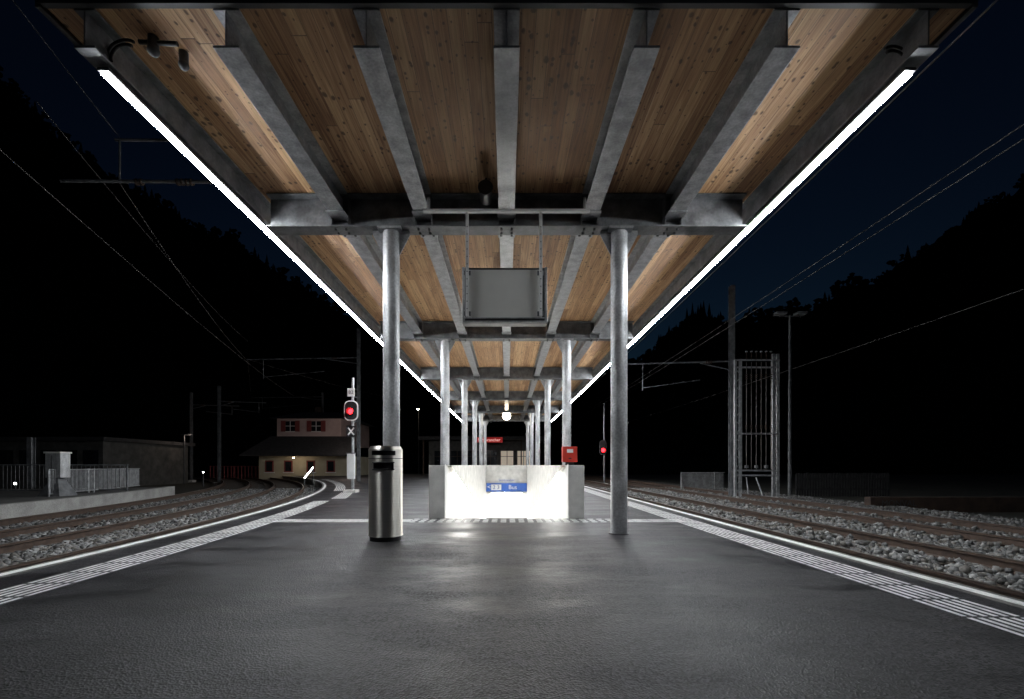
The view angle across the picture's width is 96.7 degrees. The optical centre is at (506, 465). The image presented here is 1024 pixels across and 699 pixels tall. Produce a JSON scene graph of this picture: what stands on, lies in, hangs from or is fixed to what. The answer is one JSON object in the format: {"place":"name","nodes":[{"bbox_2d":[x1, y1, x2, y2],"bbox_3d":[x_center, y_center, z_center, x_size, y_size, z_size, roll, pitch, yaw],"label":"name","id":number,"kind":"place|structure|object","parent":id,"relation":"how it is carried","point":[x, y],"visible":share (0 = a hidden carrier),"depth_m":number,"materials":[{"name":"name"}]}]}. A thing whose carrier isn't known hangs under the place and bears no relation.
{"place":"outdoors","nodes":[
{"label":"outdoors","id":0,"kind":"place"},
{"bbox_2d":[0,487,157,503],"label":"side pavement","id":1,"kind":"structure","parent":0,"point":[13,496],"depth_m":14.61,"materials":[{"name":"concrete"}]},
{"bbox_2d":[38,452,77,495],"bbox_3d":[-13.800,0.265,14.000,0.680,1.350,0.600,0,0,0],"label":"point heater cabinet","id":2,"kind":"object","parent":1,"relation":"on","point":[59,462],"visible":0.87,"depth_m":13.84,"materials":[{"name":"metal"}]},
{"bbox_2d":[0,464,128,490],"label":"railing","id":3,"kind":"object","parent":1,"relation":"on","point":[126,489],"visible":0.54,"depth_m":15.53,"materials":[{"name":"metal"}]},
{"bbox_2d":[47,468,139,496],"bbox_3d":[-14.581,0.525,16.456,0.127,0.830,6.135,0,0,-19],"label":"railing","id":4,"kind":"object","parent":1,"relation":"on","point":[117,478],"visible":0.83,"depth_m":15.78,"materials":[{"name":"metal"}]},
{"bbox_2d":[0,437,194,487],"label":"depot building","id":5,"kind":"structure","parent":0,"point":[156,462],"depth_m":30.00,"materials":[{"name":"concrete"}]},
{"bbox_2d":[0,474,258,537],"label":"railway track","id":6,"kind":"structure","parent":0,"point":[237,484],"depth_m":12.13,"materials":[{"name":"brown metal"}]},
{"bbox_2d":[0,473,311,571],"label":"railway track","id":7,"kind":"structure","parent":0,"point":[271,484],"depth_m":8.90,"materials":[{"name":"grey metal"}]},
{"bbox_2d":[0,79,1023,474],"bbox_3d":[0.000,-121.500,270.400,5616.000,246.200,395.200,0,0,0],"label":"hills","id":8,"kind":"structure","parent":0,"point":[958,411],"depth_m":123.53,"materials":[{"name":"plant"}]},
{"bbox_2d":[0,66,1023,453],"bbox_3d":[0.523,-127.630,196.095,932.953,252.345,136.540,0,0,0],"label":"forest","id":9,"kind":"object","parent":8,"relation":"on","point":[1000,320],"visible":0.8,"depth_m":188.46,"materials":[{"name":"green plant"}]},
{"bbox_2d":[0,474,1023,518],"bbox_3d":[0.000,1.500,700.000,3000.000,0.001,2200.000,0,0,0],"label":"ground","id":10,"kind":"structure","parent":0,"point":[956,485],"depth_m":33.65,"materials":[{"name":"black plant"}]},
{"bbox_2d":[27,437,35,488],"bbox_3d":[-18.800,0.200,18.000,0.500,2.600,0.500,0,0,0],"label":"lamp post","id":11,"kind":"object","parent":10,"relation":"on","point":[31,450],"visible":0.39,"depth_m":17.92,"materials":[{"name":"metal"}]},
{"bbox_2d":[0,486,174,518],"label":"retaining wall","id":12,"kind":"structure","parent":10,"relation":"on","point":[19,509],"depth_m":12.88,"materials":[{"name":"concrete"}]},
{"bbox_2d":[181,434,191,483],"bbox_3d":[-25.400,-0.490,36.100,0.600,3.980,0.400,0,0,0],"label":"yard lamp","id":13,"kind":"object","parent":10,"relation":"on","point":[184,456],"visible":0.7,"depth_m":35.96,"materials":[{"name":"grey metal"}]},
{"bbox_2d":[202,471,203,485],"bbox_3d":[-20.000,0.895,30.000,0.099,1.010,0.099,0,0,0],"label":"bollard light","id":14,"kind":"object","parent":10,"relation":"on","point":[202,478],"visible":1,"depth_m":29.97,"materials":[{"name":"grey paint"}]},
{"bbox_2d":[188,392,233,481],"bbox_3d":[-25.724,-2.450,40.000,4.451,7.900,0.500,0,0,0],"label":"catenary mast","id":15,"kind":"object","parent":10,"relation":"on","point":[191,436],"visible":0.99,"depth_m":39.91,"materials":[{"name":"metal"}]},
{"bbox_2d":[214,386,265,482],"bbox_3d":[-20.424,-2.300,35.000,3.851,7.600,0.500,0,0,0],"label":"catenary mast","id":16,"kind":"object","parent":10,"relation":"on","point":[219,401],"visible":0.95,"depth_m":34.91,"materials":[{"name":"metal"}]},
{"bbox_2d":[247,328,360,481],"bbox_3d":[-12.425,-3.450,28.000,7.151,9.900,0.500,0,0,0],"label":"catenary mast","id":17,"kind":"object","parent":10,"relation":"on","point":[358,357],"visible":0.9,"depth_m":27.91,"materials":[{"name":"metal"}]},
{"bbox_2d":[239,407,374,478],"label":"station house","id":18,"kind":"structure","parent":10,"relation":"on","point":[318,440],"depth_m":43.00,"materials":[{"name":"paint"}]},
{"bbox_2d":[416,408,419,473],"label":"street lamp","id":19,"kind":"object","parent":10,"relation":"on","point":[418,440],"visible":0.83,"depth_m":59.94,"materials":[{"name":"grey metal"}]},
{"bbox_2d":[194,474,709,488],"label":"ballast bed","id":20,"kind":"object","parent":10,"relation":"on","point":[262,486],"visible":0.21,"depth_m":34.22,"materials":[{"name":"grey gravel"}]},
{"bbox_2d":[0,487,320,566],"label":"ballast stones","id":21,"kind":"object","parent":20,"relation":"on","point":[48,550],"visible":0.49,"depth_m":10.35,"materials":[{"name":"grey gravel"}]},
{"bbox_2d":[210,466,258,478],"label":"railing","id":22,"kind":"object","parent":20,"relation":"on","point":[238,472],"visible":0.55,"depth_m":43.50,"materials":[{"name":"metal"}]},
{"bbox_2d":[304,467,313,485],"bbox_3d":[-13.125,0.762,30.200,0.907,1.276,0.067,0,0,28],"label":"lit handrail","id":23,"kind":"object","parent":20,"relation":"on","point":[308,473],"visible":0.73,"depth_m":29.99,"materials":[{"name":"white metal"}]},
{"bbox_2d":[681,472,724,488],"bbox_3d":[10.687,0.910,24.747,2.675,1.080,0.060,0,0,-11],"label":"railing","id":24,"kind":"object","parent":20,"relation":"on","point":[703,480],"visible":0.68,"depth_m":24.74,"materials":[{"name":"metal"}]},
{"bbox_2d":[601,487,1023,591],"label":"ballast stones","id":25,"kind":"object","parent":20,"relation":"on","point":[995,575],"visible":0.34,"depth_m":9.10,"materials":[{"name":"grey gravel"}]},
{"bbox_2d":[418,436,544,474],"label":"station building","id":26,"kind":"structure","parent":10,"relation":"on","point":[510,450],"depth_m":47.95,"materials":[{"name":"concrete"}]},
{"bbox_2d":[477,437,502,442],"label":"station name sign","id":27,"kind":"object","parent":26,"relation":"attached to","point":[494,439],"visible":0.67,"depth_m":46.00,"materials":[{"name":"red"}]},
{"bbox_2d":[0,0,1023,698],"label":"platform","id":28,"kind":"structure","parent":10,"relation":"on","point":[335,144],"depth_m":4.42,"materials":[{"name":"grey asphalt"}]},
{"bbox_2d":[59,138,213,185],"bbox_3d":[-6.571,-6.150,10.000,6.460,4.100,0.138,0,0,0],"label":"catenary bracket","id":29,"kind":"object","parent":28,"relation":"on","point":[177,181],"visible":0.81,"depth_m":9.97,"materials":[{"name":"metal"}]},
{"bbox_2d":[0,0,1023,442],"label":"overhead wires","id":30,"kind":"object","parent":29,"relation":"attached to","point":[708,276],"visible":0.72,"depth_m":10.41,"materials":[{"name":"metal"}]},
{"bbox_2d":[107,33,189,70],"bbox_3d":[-3.317,-3.776,4.198,0.646,0.248,0.220,0,0,-8],"label":"surveillance camera","id":31,"kind":"object","parent":28,"relation":"attached to","point":[153,42],"visible":0.98,"depth_m":4.13,"materials":[{"name":"black plastic"}]},
{"bbox_2d":[97,67,461,421],"bbox_3d":[-3.585,-3.527,20.180,0.100,0.090,32.280,0,0,0],"label":"led light strip","id":32,"kind":"object","parent":28,"relation":"attached to","point":[111,77],"visible":0.86,"depth_m":5.55,"materials":[{"name":"white plastic"}]},
{"bbox_2d":[343,378,358,492],"bbox_3d":[-5.700,-1.110,16.700,0.520,4.220,0.440,0,0,0],"label":"railway signal","id":33,"kind":"object","parent":28,"relation":"on","point":[351,410],"visible":1,"depth_m":16.66,"materials":[{"name":"metal"}]},
{"bbox_2d":[368,446,402,541],"bbox_3d":[-1.625,0.374,6.117,0.456,1.252,0.463,0,0,0],"label":"litter bin","id":34,"kind":"object","parent":28,"relation":"on","point":[385,493],"visible":1,"depth_m":5.94,"materials":[{"name":"silver metal"}]},
{"bbox_2d":[478,178,492,204],"bbox_3d":[-0.280,-3.745,6.160,0.200,0.330,0.280,0,0,0],"label":"loudspeaker","id":35,"kind":"object","parent":28,"relation":"attached to","point":[485,187],"visible":1,"depth_m":6.02,"materials":[{"name":"black plastic"}]},
{"bbox_2d":[423,197,589,326],"bbox_3d":[0.000,-2.765,6.215,2.240,1.670,0.250,0,0,0],"label":"hanging information display","id":36,"kind":"object","parent":28,"relation":"hanging from","point":[504,297],"visible":1,"depth_m":6.17,"materials":[{"name":"grey paint"}]},
{"bbox_2d":[429,465,583,517],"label":"underpass ramp walls","id":37,"kind":"structure","parent":28,"relation":"on","point":[475,479],"depth_m":13.99,"materials":[{"name":"concrete"}]},
{"bbox_2d":[486,480,526,491],"bbox_3d":[0.000,1.142,25.947,2.320,0.716,0.086,0,0,0],"label":"direction sign","id":38,"kind":"object","parent":37,"relation":"attached to","point":[506,487],"visible":1,"depth_m":25.92,"materials":[{"name":"blue metal"}]},
{"bbox_2d":[562,446,576,464],"bbox_3d":[1.220,-0.180,8.835,0.280,0.360,0.189,0,0,0],"label":"ticket validator","id":39,"kind":"object","parent":37,"relation":"on","point":[569,455],"visible":0.96,"depth_m":8.75,"materials":[{"name":"red paint"}]},
{"bbox_2d":[445,464,567,517],"bbox_3d":[0.000,3.735,21.300,6.740,7.530,25.400,0,0,0],"label":"ramp lining","id":40,"kind":"object","parent":28,"relation":"on","point":[460,502],"visible":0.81,"depth_m":12.36,"materials":[{"name":"white metal"}]},
{"bbox_2d":[503,413,510,419],"bbox_3d":[0.000,-3.303,30.400,0.540,0.545,0.540,0,0,0],"label":"globe lamp","id":41,"kind":"object","parent":28,"relation":"hanging from","point":[506,416],"visible":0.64,"depth_m":30.21,"materials":[{"name":"beige glass"}]},
{"bbox_2d":[0,476,1023,636],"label":"platform markings","id":42,"kind":"object","parent":28,"relation":"on","point":[816,548],"visible":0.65,"depth_m":4.66,"materials":[{"name":"white paint"}]},
{"bbox_2d":[551,67,915,421],"bbox_3d":[3.585,-3.527,20.180,0.100,0.090,32.280,0,0,0],"label":"led light strip","id":43,"kind":"object","parent":28,"relation":"attached to","point":[899,79],"visible":0.89,"depth_m":5.55,"materials":[{"name":"white plastic"}]},
{"bbox_2d":[883,45,902,55],"bbox_3d":[3.568,-3.729,4.150,0.250,0.205,0.026,0,0,0],"label":"power cable","id":44,"kind":"object","parent":28,"relation":"attached to","point":[899,52],"visible":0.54,"depth_m":4.14,"materials":[{"name":"black plastic"}]},
{"bbox_2d":[0,474,1023,608],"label":"platform kerb","id":45,"kind":"structure","parent":10,"relation":"on","point":[318,483],"depth_m":5.26,"materials":[{"name":"concrete"}]},
{"bbox_2d":[599,403,606,483],"bbox_3d":[6.575,-1.350,30.960,0.550,5.700,0.480,0,0,0],"label":"railway signal","id":46,"kind":"object","parent":10,"relation":"on","point":[603,447],"visible":0.94,"depth_m":30.94,"materials":[{"name":"metal"}]},
{"bbox_2d":[627,285,734,495],"bbox_3d":[7.300,-2.975,18.900,4.601,8.950,0.500,0,0,0],"label":"catenary mast","id":47,"kind":"object","parent":10,"relation":"on","point":[731,329],"visible":0.86,"depth_m":18.81,"materials":[{"name":"grey metal"}]},
{"bbox_2d":[732,351,786,497],"bbox_3d":[10.220,-1.570,18.462,2.140,6.140,0.975,0,0,0],"label":"catenary switch frame","id":48,"kind":"object","parent":10,"relation":"on","point":[772,359],"visible":0.98,"depth_m":18.55,"materials":[{"name":"grey metal"}]},
{"bbox_2d":[773,311,807,494],"bbox_3d":[12.450,-2.600,19.975,1.340,8.200,0.350,0,0,0],"label":"floodlight mast","id":49,"kind":"object","parent":10,"relation":"on","point":[784,313],"visible":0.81,"depth_m":19.95,"materials":[{"name":"metal"}]},
{"bbox_2d":[795,473,888,495],"bbox_3d":[16.255,0.931,22.035,4.510,1.139,0.070,0,0,0],"label":"garden fence","id":50,"kind":"object","parent":10,"relation":"on","point":[842,479],"visible":0.95,"depth_m":22.00,"materials":[{"name":"metal"}]},
{"bbox_2d":[864,497,1023,511],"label":"wall","id":51,"kind":"structure","parent":10,"relation":"on","point":[985,504],"depth_m":14.50,"materials":[{"name":"grey concrete"}]},
{"bbox_2d":[882,500,916,505],"bbox_3d":[12.508,1.209,14.490,1.097,0.189,0.004,0,0,0],"label":"wall lettering","id":52,"kind":"object","parent":51,"relation":"attached to","point":[898,503],"depth_m":14.49,"materials":[{"name":"grey paint"}]},
{"bbox_2d":[0,0,1023,374],"label":"sky","id":53,"kind":"structure","parent":0,"point":[971,96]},
{"bbox_2d":[584,480,1023,599],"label":"railway track","id":54,"kind":"structure","parent":0,"point":[988,561],"depth_m":6.89,"materials":[{"name":"metal"}]},
{"bbox_2d":[584,475,1023,553],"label":"railway track","id":55,"kind":"structure","parent":0,"point":[966,534],"depth_m":10.83,"materials":[{"name":"metal"}]}
]}

